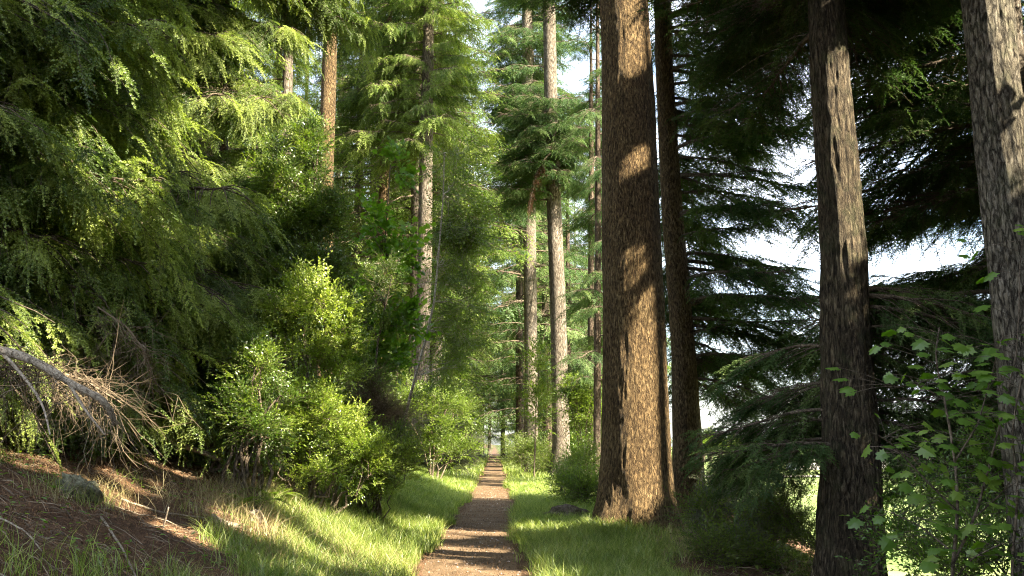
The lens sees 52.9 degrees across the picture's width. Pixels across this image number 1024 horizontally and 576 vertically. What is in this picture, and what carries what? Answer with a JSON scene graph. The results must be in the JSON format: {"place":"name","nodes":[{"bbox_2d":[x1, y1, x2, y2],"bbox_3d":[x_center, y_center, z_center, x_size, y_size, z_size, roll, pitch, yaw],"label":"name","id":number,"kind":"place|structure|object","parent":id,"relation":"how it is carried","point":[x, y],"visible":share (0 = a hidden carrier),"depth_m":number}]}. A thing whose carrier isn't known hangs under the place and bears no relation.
{"place":"outdoors","nodes":[
{"label":"outdoors","id":0,"kind":"place"},
{"bbox_2d":[421,456,521,575],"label":"path","id":1,"kind":"structure","parent":0,"point":[493,477],"depth_m":17.51},
{"bbox_2d":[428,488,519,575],"bbox_3d":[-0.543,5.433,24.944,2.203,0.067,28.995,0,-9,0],"label":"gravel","id":2,"kind":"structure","parent":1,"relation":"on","point":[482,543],"depth_m":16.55},
{"bbox_2d":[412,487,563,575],"bbox_3d":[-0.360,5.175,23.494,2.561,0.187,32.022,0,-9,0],"label":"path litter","id":3,"kind":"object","parent":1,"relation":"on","point":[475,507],"visible":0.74,"depth_m":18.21},
{"bbox_2d":[0,429,1010,575],"bbox_3d":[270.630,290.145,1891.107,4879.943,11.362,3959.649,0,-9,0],"label":"ground","id":4,"kind":"structure","parent":0,"point":[173,542],"depth_m":10.23},
{"bbox_2d":[0,518,43,552],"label":"stick","id":5,"kind":"object","parent":4,"relation":"on","point":[11,523],"visible":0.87,"depth_m":7.36},
{"bbox_2d":[54,472,102,502],"bbox_3d":[-4.270,2.006,10.101,0.566,0.394,0.519,0,-9,0],"label":"rock","id":6,"kind":"object","parent":4,"relation":"on","point":[66,479],"visible":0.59,"depth_m":10.01},
{"bbox_2d":[0,343,180,508],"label":"fallen branch","id":7,"kind":"object","parent":4,"relation":"on","point":[7,353],"visible":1,"depth_m":8.97},
{"bbox_2d":[0,301,191,474],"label":"dead branches","id":8,"kind":"object","parent":4,"relation":"on","point":[77,378],"depth_m":10.31},
{"bbox_2d":[0,506,200,575],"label":"grass","id":9,"kind":"structure","parent":4,"relation":"on","point":[78,564],"depth_m":7.21},
{"bbox_2d":[100,516,135,575],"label":"stick","id":10,"kind":"object","parent":4,"relation":"on","point":[116,539],"visible":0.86,"depth_m":8.78},
{"bbox_2d":[0,0,247,476],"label":"spruce tree","id":11,"kind":"object","parent":4,"relation":"on","point":[65,224],"visible":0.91,"depth_m":12.00},
{"bbox_2d":[102,501,176,525],"bbox_3d":[-3.767,2.285,10.423,0.601,0.283,0.511,0,-9,0],"label":"stick","id":12,"kind":"object","parent":4,"relation":"on","point":[144,515],"visible":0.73,"depth_m":10.45},
{"bbox_2d":[69,303,210,450],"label":"dead branches","id":13,"kind":"object","parent":4,"relation":"on","point":[146,358],"visible":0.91,"depth_m":11.64},
{"bbox_2d":[120,498,208,518],"bbox_3d":[-3.738,2.385,11.116,0.678,0.283,0.912,0,-9,0],"label":"stick","id":14,"kind":"object","parent":4,"relation":"on","point":[143,506],"visible":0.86,"depth_m":11.03},
{"bbox_2d":[124,430,221,461],"bbox_3d":[-5.046,2.322,15.325,1.483,0.543,0.110,0,-9,0],"label":"log","id":15,"kind":"object","parent":4,"relation":"on","point":[203,452],"visible":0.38,"depth_m":15.28},
{"bbox_2d":[0,444,352,575],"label":"grass","id":16,"kind":"structure","parent":4,"relation":"on","point":[49,484],"depth_m":9.91},
{"bbox_2d":[47,0,313,483],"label":"spruce tree","id":17,"kind":"object","parent":4,"relation":"on","point":[211,202],"visible":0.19,"depth_m":15.68},
{"bbox_2d":[0,430,386,573],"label":"leaf litter","id":18,"kind":"object","parent":4,"relation":"on","point":[99,505],"visible":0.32,"depth_m":9.76},
{"bbox_2d":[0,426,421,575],"bbox_3d":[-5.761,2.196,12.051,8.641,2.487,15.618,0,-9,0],"label":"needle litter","id":19,"kind":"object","parent":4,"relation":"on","point":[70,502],"visible":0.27,"depth_m":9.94},
{"bbox_2d":[6,452,430,575],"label":"dry grass","id":20,"kind":"structure","parent":4,"relation":"on","point":[217,501],"depth_m":12.07},
{"bbox_2d":[127,0,309,178],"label":"conifer tree","id":21,"kind":"object","parent":4,"relation":"on","point":[246,73],"visible":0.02,"depth_m":30.94},
{"bbox_2d":[169,2,274,175],"bbox_3d":[-14.294,-9.352,42.548,9.562,31.548,8.701,5,-10,-30],"label":"conifer tree","id":22,"kind":"object","parent":4,"relation":"on","point":[201,144],"visible":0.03,"depth_m":42.85},
{"bbox_2d":[211,514,239,528],"bbox_3d":[-3.304,2.682,11.823,0.330,0.192,0.265,0,-9,0],"label":"log","id":23,"kind":"object","parent":4,"relation":"on","point":[235,524],"visible":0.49,"depth_m":11.79},
{"bbox_2d":[179,0,279,224],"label":"conifer tree","id":24,"kind":"object","parent":4,"relation":"on","point":[232,144],"visible":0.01,"depth_m":45.64},
{"bbox_2d":[187,3,275,151],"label":"conifer tree","id":25,"kind":"object","parent":4,"relation":"on","point":[243,71],"visible":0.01,"depth_m":57.28},
{"bbox_2d":[169,387,298,480],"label":"bush","id":26,"kind":"object","parent":4,"relation":"on","point":[213,467],"visible":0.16,"depth_m":15.51},
{"bbox_2d":[189,2,278,222],"bbox_3d":[-15.486,-6.748,53.355,9.332,30.789,8.491,4,-10,-24],"label":"conifer tree","id":27,"kind":"object","parent":4,"relation":"on","point":[252,77],"depth_m":53.89},
{"bbox_2d":[213,496,265,509],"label":"fern","id":28,"kind":"object","parent":4,"relation":"on","point":[245,499],"visible":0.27,"depth_m":13.37},
{"bbox_2d":[111,0,386,378],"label":"spruce tree","id":29,"kind":"object","parent":4,"relation":"on","point":[249,105],"visible":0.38,"depth_m":21.02},
{"bbox_2d":[196,322,314,496],"bbox_3d":[-3.725,1.754,14.940,1.636,2.541,1.812,0,-9,0],"label":"bush","id":30,"kind":"object","parent":4,"relation":"on","point":[248,408],"visible":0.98,"depth_m":14.82},
{"bbox_2d":[248,509,264,522],"bbox_3d":[-3.147,2.826,12.606,0.232,0.238,0.206,0,-9,0],"label":"stump","id":31,"kind":"object","parent":4,"relation":"on","point":[255,511],"visible":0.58,"depth_m":12.56},
{"bbox_2d":[221,493,297,512],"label":"fern","id":32,"kind":"object","parent":4,"relation":"on","point":[258,498],"visible":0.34,"depth_m":13.92},
{"bbox_2d":[244,486,304,501],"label":"fern","id":33,"kind":"object","parent":4,"relation":"on","point":[283,494],"visible":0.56,"depth_m":14.73},
{"bbox_2d":[194,0,357,338],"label":"fir tree","id":34,"kind":"object","parent":4,"relation":"on","point":[287,85],"visible":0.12,"depth_m":41.93},
{"bbox_2d":[216,100,364,483],"bbox_3d":[-4.287,0.112,19.241,3.093,7.324,2.698,0,-9,0],"label":"holly tree","id":35,"kind":"object","parent":4,"relation":"on","point":[279,171],"visible":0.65,"depth_m":19.12},
{"bbox_2d":[244,14,354,335],"bbox_3d":[-13.791,-6.804,61.836,9.228,33.462,10.142,1,-9,-9],"label":"conifer tree","id":36,"kind":"object","parent":4,"relation":"on","point":[297,90],"visible":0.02,"depth_m":62.39},
{"bbox_2d":[259,33,353,359],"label":"conifer tree","id":37,"kind":"object","parent":4,"relation":"on","point":[316,120],"depth_m":72.05},
{"bbox_2d":[246,250,379,515],"bbox_3d":[-3.265,1.482,16.341,2.291,4.223,2.221,0,-9,0],"label":"bush","id":38,"kind":"object","parent":4,"relation":"on","point":[327,335],"visible":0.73,"depth_m":16.32},
{"bbox_2d":[255,238,383,443],"bbox_3d":[-6.309,1.796,32.841,5.224,8.198,5.055,-2,-9,11],"label":"understory bush","id":39,"kind":"object","parent":4,"relation":"on","point":[288,357],"visible":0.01,"depth_m":32.51},
{"bbox_2d":[248,0,411,440],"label":"fir tree","id":40,"kind":"object","parent":4,"relation":"on","point":[328,97],"visible":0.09,"depth_m":36.24},
{"bbox_2d":[264,375,407,516],"bbox_3d":[-2.787,2.451,15.849,2.478,2.234,1.454,0,-9,0],"label":"bush","id":41,"kind":"object","parent":4,"relation":"on","point":[361,450],"visible":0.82,"depth_m":15.69},
{"bbox_2d":[315,58,369,378],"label":"conifer tree","id":42,"kind":"object","parent":4,"relation":"on","point":[350,192],"visible":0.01,"depth_m":76.94},
{"bbox_2d":[299,1,409,303],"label":"fir tree","id":43,"kind":"object","parent":4,"relation":"on","point":[316,104],"visible":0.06,"depth_m":61.44},
{"bbox_2d":[335,114,386,371],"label":"conifer tree","id":44,"kind":"object","parent":4,"relation":"on","point":[351,208],"visible":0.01,"depth_m":81.77},
{"bbox_2d":[313,360,416,445],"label":"understory bush","id":45,"kind":"object","parent":4,"relation":"on","point":[342,378],"visible":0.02,"depth_m":38.46},
{"bbox_2d":[333,167,409,365],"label":"conifer tree","id":46,"kind":"object","parent":4,"relation":"on","point":[348,175],"visible":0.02,"depth_m":66.94},
{"bbox_2d":[340,246,415,374],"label":"sapling","id":47,"kind":"object","parent":4,"relation":"on","point":[384,314],"visible":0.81,"depth_m":21.14},
{"bbox_2d":[325,346,430,521],"bbox_3d":[-2.566,2.622,19.033,2.326,3.306,2.779,0,-9,0],"label":"bush","id":48,"kind":"object","parent":4,"relation":"on","point":[405,437],"visible":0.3,"depth_m":18.36},
{"bbox_2d":[327,352,431,504],"bbox_3d":[-2.673,2.742,19.836,2.330,3.164,2.236,0,-9,0],"label":"bush","id":49,"kind":"object","parent":4,"relation":"on","point":[386,407],"visible":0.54,"depth_m":19.59},
{"bbox_2d":[351,341,413,460],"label":"understory bush","id":50,"kind":"object","parent":4,"relation":"on","point":[408,374],"visible":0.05,"depth_m":48.58},
{"bbox_2d":[338,135,441,423],"bbox_3d":[-2.727,-0.061,22.237,2.543,6.626,2.115,0,-9,0],"label":"maple tree","id":51,"kind":"object","parent":4,"relation":"on","point":[410,309],"visible":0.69,"depth_m":22.15},
{"bbox_2d":[344,426,435,522],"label":"bush","id":52,"kind":"object","parent":4,"relation":"on","point":[410,445],"visible":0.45,"depth_m":18.08},
{"bbox_2d":[320,0,469,358],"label":"fir tree","id":53,"kind":"object","parent":4,"relation":"on","point":[383,194],"visible":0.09,"depth_m":51.51},
{"bbox_2d":[311,7,481,385],"bbox_3d":[-7.216,-10.697,59.100,12.618,41.580,12.607,8,-12,-41],"label":"conifer tree","id":54,"kind":"object","parent":4,"relation":"on","point":[358,218],"visible":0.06,"depth_m":58.56},
{"bbox_2d":[386,273,439,388],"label":"understory bush","id":55,"kind":"object","parent":4,"relation":"on","point":[403,295],"visible":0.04,"depth_m":53.41},
{"bbox_2d":[334,0,503,466],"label":"fir tree","id":56,"kind":"object","parent":4,"relation":"on","point":[459,76],"visible":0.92,"depth_m":46.23},
{"bbox_2d":[333,0,518,420],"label":"conifer tree","id":57,"kind":"object","parent":4,"relation":"on","point":[414,197],"visible":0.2,"depth_m":51.13},
{"bbox_2d":[140,463,720,575],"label":"grass","id":58,"kind":"structure","parent":4,"relation":"on","point":[521,508],"depth_m":14.85},
{"bbox_2d":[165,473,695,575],"bbox_3d":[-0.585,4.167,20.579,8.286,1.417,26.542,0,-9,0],"label":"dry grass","id":59,"kind":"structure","parent":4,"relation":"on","point":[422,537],"depth_m":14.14},
{"bbox_2d":[383,354,491,478],"bbox_3d":[-2.927,4.904,39.471,4.306,4.954,6.466,0,-9,0],"label":"bush","id":60,"kind":"object","parent":4,"relation":"on","point":[459,402],"visible":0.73,"depth_m":37.93},
{"bbox_2d":[386,175,491,330],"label":"conifer tree","id":61,"kind":"object","parent":4,"relation":"on","point":[467,261],"depth_m":69.62},
{"bbox_2d":[363,0,516,411],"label":"conifer tree","id":62,"kind":"object","parent":4,"relation":"on","point":[485,105],"visible":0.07,"depth_m":66.75},
{"bbox_2d":[390,409,490,475],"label":"gorse bush","id":63,"kind":"object","parent":4,"relation":"on","point":[461,464],"visible":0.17,"depth_m":43.66},
{"bbox_2d":[386,165,497,383],"bbox_3d":[-4.873,-2.071,64.818,7.994,26.515,8.424,-4,-9,24],"label":"conifer tree","id":64,"kind":"object","parent":4,"relation":"on","point":[474,362],"visible":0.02,"depth_m":64.50},
{"bbox_2d":[353,0,540,400],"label":"conifer tree","id":65,"kind":"object","parent":4,"relation":"on","point":[509,254],"visible":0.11,"depth_m":58.48},
{"bbox_2d":[396,32,507,427],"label":"conifer tree","id":66,"kind":"object","parent":4,"relation":"on","point":[399,335],"visible":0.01,"depth_m":77.92},
{"bbox_2d":[396,117,508,449],"bbox_3d":[-1.472,-0.237,27.278,2.828,8.977,2.876,0,-9,0],"label":"birch tree","id":67,"kind":"object","parent":4,"relation":"on","point":[464,237],"visible":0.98,"depth_m":27.16},
{"bbox_2d":[384,6,523,438],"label":"conifer tree","id":68,"kind":"object","parent":4,"relation":"on","point":[489,379],"visible":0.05,"depth_m":79.30},
{"bbox_2d":[442,332,468,417],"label":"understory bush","id":69,"kind":"object","parent":4,"relation":"on","point":[455,365],"depth_m":62.84},
{"bbox_2d":[463,209,498,400],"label":"conifer tree","id":70,"kind":"object","parent":4,"relation":"on","point":[485,359],"visible":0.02,"depth_m":95.80},
{"bbox_2d":[458,260,504,415],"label":"conifer tree","id":71,"kind":"object","parent":4,"relation":"on","point":[481,353],"visible":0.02,"depth_m":90.18},
{"bbox_2d":[474,304,498,409],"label":"conifer tree","id":72,"kind":"object","parent":4,"relation":"on","point":[486,380],"visible":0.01,"depth_m":136.12},
{"bbox_2d":[463,107,510,389],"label":"conifer tree","id":73,"kind":"object","parent":4,"relation":"on","point":[491,259],"depth_m":98.02},
{"bbox_2d":[474,354,500,453],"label":"conifer tree","id":74,"kind":"object","parent":4,"relation":"on","point":[486,422],"depth_m":166.71},
{"bbox_2d":[424,457,553,483],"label":"grass","id":75,"kind":"structure","parent":4,"relation":"on","point":[512,472],"depth_m":51.82},
{"bbox_2d":[466,161,515,416],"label":"conifer tree","id":76,"kind":"object","parent":4,"relation":"on","point":[485,372],"visible":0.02,"depth_m":114.71},
{"bbox_2d":[477,295,512,455],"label":"conifer tree","id":77,"kind":"object","parent":4,"relation":"on","point":[489,445],"visible":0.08,"depth_m":156.73},
{"bbox_2d":[478,289,513,455],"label":"conifer tree","id":78,"kind":"object","parent":4,"relation":"on","point":[496,368],"visible":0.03,"depth_m":148.23},
{"bbox_2d":[478,265,515,456],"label":"conifer tree","id":79,"kind":"object","parent":4,"relation":"on","point":[502,431],"visible":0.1,"depth_m":141.25},
{"bbox_2d":[481,292,515,432],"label":"conifer tree","id":80,"kind":"object","parent":4,"relation":"on","point":[499,372],"visible":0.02,"depth_m":121.35},
{"bbox_2d":[493,264,515,454],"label":"conifer tree","id":81,"kind":"object","parent":4,"relation":"on","point":[506,412],"visible":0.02,"depth_m":150.82},
{"bbox_2d":[494,264,515,443],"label":"conifer tree","id":82,"kind":"object","parent":4,"relation":"on","point":[503,397],"visible":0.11,"depth_m":131.92},
{"bbox_2d":[494,369,515,436],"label":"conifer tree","id":83,"kind":"object","parent":4,"relation":"on","point":[505,397],"depth_m":136.07},
{"bbox_2d":[477,74,547,461],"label":"fir tree","id":84,"kind":"object","parent":4,"relation":"on","point":[519,373],"visible":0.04,"depth_m":79.88},
{"bbox_2d":[488,431,553,475],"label":"bush","id":85,"kind":"object","parent":4,"relation":"on","point":[522,450],"visible":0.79,"depth_m":54.12},
{"bbox_2d":[450,0,601,467],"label":"fir tree","id":86,"kind":"object","parent":4,"relation":"on","point":[528,42],"visible":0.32,"depth_m":68.93},
{"bbox_2d":[488,63,575,440],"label":"conifer tree","id":87,"kind":"object","parent":4,"relation":"on","point":[510,401],"depth_m":101.94},
{"bbox_2d":[504,335,560,478],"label":"bush","id":88,"kind":"object","parent":4,"relation":"on","point":[539,388],"visible":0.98,"depth_m":47.67},
{"bbox_2d":[466,6,602,438],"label":"conifer tree","id":89,"kind":"object","parent":4,"relation":"on","point":[516,307],"visible":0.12,"depth_m":76.05},
{"bbox_2d":[484,130,586,436],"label":"conifer tree","id":90,"kind":"object","parent":4,"relation":"on","point":[514,296],"visible":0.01,"depth_m":91.83},
{"bbox_2d":[484,29,587,459],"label":"conifer tree","id":91,"kind":"object","parent":4,"relation":"on","point":[544,311],"visible":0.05,"depth_m":86.05},
{"bbox_2d":[485,0,601,476],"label":"fir tree","id":92,"kind":"object","parent":4,"relation":"on","point":[546,113],"visible":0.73,"depth_m":52.58},
{"bbox_2d":[527,153,550,215],"bbox_3d":[1.389,-5.075,51.304,2.709,2.401,1.488,-31,-3,-11],"label":"dead bough","id":93,"kind":"object","parent":92,"relation":"hanging from","point":[536,174],"visible":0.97,"depth_m":51.17},
{"bbox_2d":[514,216,586,435],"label":"conifer tree","id":94,"kind":"object","parent":4,"relation":"on","point":[539,380],"depth_m":95.93},
{"bbox_2d":[517,84,602,441],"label":"conifer tree","id":95,"kind":"object","parent":4,"relation":"on","point":[568,239],"visible":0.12,"depth_m":77.55},
{"bbox_2d":[543,504,589,517],"bbox_3d":[1.178,4.972,22.472,1.086,0.514,0.839,0,-9,0],"label":"rock","id":96,"kind":"object","parent":4,"relation":"on","point":[563,508],"visible":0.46,"depth_m":22.36},
{"bbox_2d":[536,433,600,507],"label":"bush","id":97,"kind":"object","parent":4,"relation":"on","point":[573,478],"visible":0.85,"depth_m":26.28},
{"bbox_2d":[536,0,602,476],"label":"fir tree","id":98,"kind":"object","parent":4,"relation":"on","point":[586,190],"visible":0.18,"depth_m":46.79},
{"bbox_2d":[545,369,601,475],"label":"bush","id":99,"kind":"object","parent":4,"relation":"on","point":[580,403],"visible":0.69,"depth_m":43.60},
{"bbox_2d":[546,405,601,460],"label":"understory bush","id":100,"kind":"object","parent":4,"relation":"on","point":[572,436],"visible":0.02,"depth_m":63.68},
{"bbox_2d":[562,198,587,351],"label":"conifer tree","id":101,"kind":"object","parent":4,"relation":"on","point":[581,253],"visible":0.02,"depth_m":114.59},
{"bbox_2d":[565,201,594,365],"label":"conifer tree","id":102,"kind":"object","parent":4,"relation":"on","point":[578,262],"visible":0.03,"depth_m":101.06},
{"bbox_2d":[571,82,602,359],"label":"conifer tree","id":103,"kind":"object","parent":4,"relation":"on","point":[579,274],"visible":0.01,"depth_m":93.48},
{"bbox_2d":[543,0,676,478],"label":"fir tree","id":104,"kind":"object","parent":4,"relation":"on","point":[596,308],"visible":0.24,"depth_m":40.08},
{"bbox_2d":[566,51,671,431],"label":"conifer tree","id":105,"kind":"object","parent":4,"relation":"on","point":[573,289],"visible":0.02,"depth_m":75.80},
{"bbox_2d":[505,0,739,532],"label":"fir tree","id":106,"kind":"object","parent":4,"relation":"on","point":[635,467],"visible":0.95,"depth_m":18.81},
{"bbox_2d":[566,519,809,575],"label":"ground cover","id":107,"kind":"object","parent":4,"relation":"on","point":[772,569],"visible":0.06,"depth_m":14.14},
{"bbox_2d":[566,508,813,575],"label":"grass","id":108,"kind":"structure","parent":4,"relation":"on","point":[681,546],"depth_m":15.73},
{"bbox_2d":[623,521,811,575],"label":"twig litter","id":109,"kind":"object","parent":4,"relation":"on","point":[722,561],"visible":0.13,"depth_m":13.97},
{"bbox_2d":[649,0,819,521],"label":"fir tree","id":110,"kind":"object","parent":4,"relation":"on","point":[682,181],"visible":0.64,"depth_m":24.12},
{"bbox_2d":[658,471,813,575],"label":"bramble","id":111,"kind":"object","parent":4,"relation":"on","point":[721,551],"visible":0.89,"depth_m":14.09},
{"bbox_2d":[671,447,814,566],"bbox_3d":[3.593,3.468,16.124,2.374,2.113,4.178,0,-9,0],"label":"gorse bush","id":112,"kind":"object","parent":4,"relation":"on","point":[729,513],"visible":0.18,"depth_m":16.35},
{"bbox_2d":[638,517,888,575],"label":"dry grass","id":113,"kind":"structure","parent":4,"relation":"on","point":[684,551],"depth_m":15.08},
{"bbox_2d":[736,451,817,574],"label":"elder bush","id":114,"kind":"object","parent":4,"relation":"on","point":[810,538],"visible":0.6,"depth_m":14.44},
{"bbox_2d":[633,0,1006,575],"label":"fir tree","id":115,"kind":"object","parent":4,"relation":"on","point":[833,42],"visible":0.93,"depth_m":13.29},
{"bbox_2d":[756,0,1023,533],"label":"fir tree","id":116,"kind":"object","parent":4,"relation":"on","point":[951,144],"visible":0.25,"depth_m":19.05},
{"bbox_2d":[825,224,1023,575],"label":"maple sapling","id":117,"kind":"object","parent":4,"relation":"on","point":[942,503],"visible":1,"depth_m":5.52},
{"bbox_2d":[834,403,1023,575],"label":"bush","id":118,"kind":"object","parent":4,"relation":"on","point":[909,546],"visible":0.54,"depth_m":9.27},
{"bbox_2d":[856,2,1023,484],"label":"fir tree","id":119,"kind":"object","parent":4,"relation":"on","point":[946,242],"visible":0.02,"depth_m":23.40},
{"bbox_2d":[961,0,1023,575],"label":"fir tree","id":120,"kind":"object","parent":4,"relation":"on","point":[993,68],"visible":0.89,"depth_m":9.11},
{"bbox_2d":[137,0,1023,446],"label":"sky","id":121,"kind":"structure","parent":0,"point":[902,265]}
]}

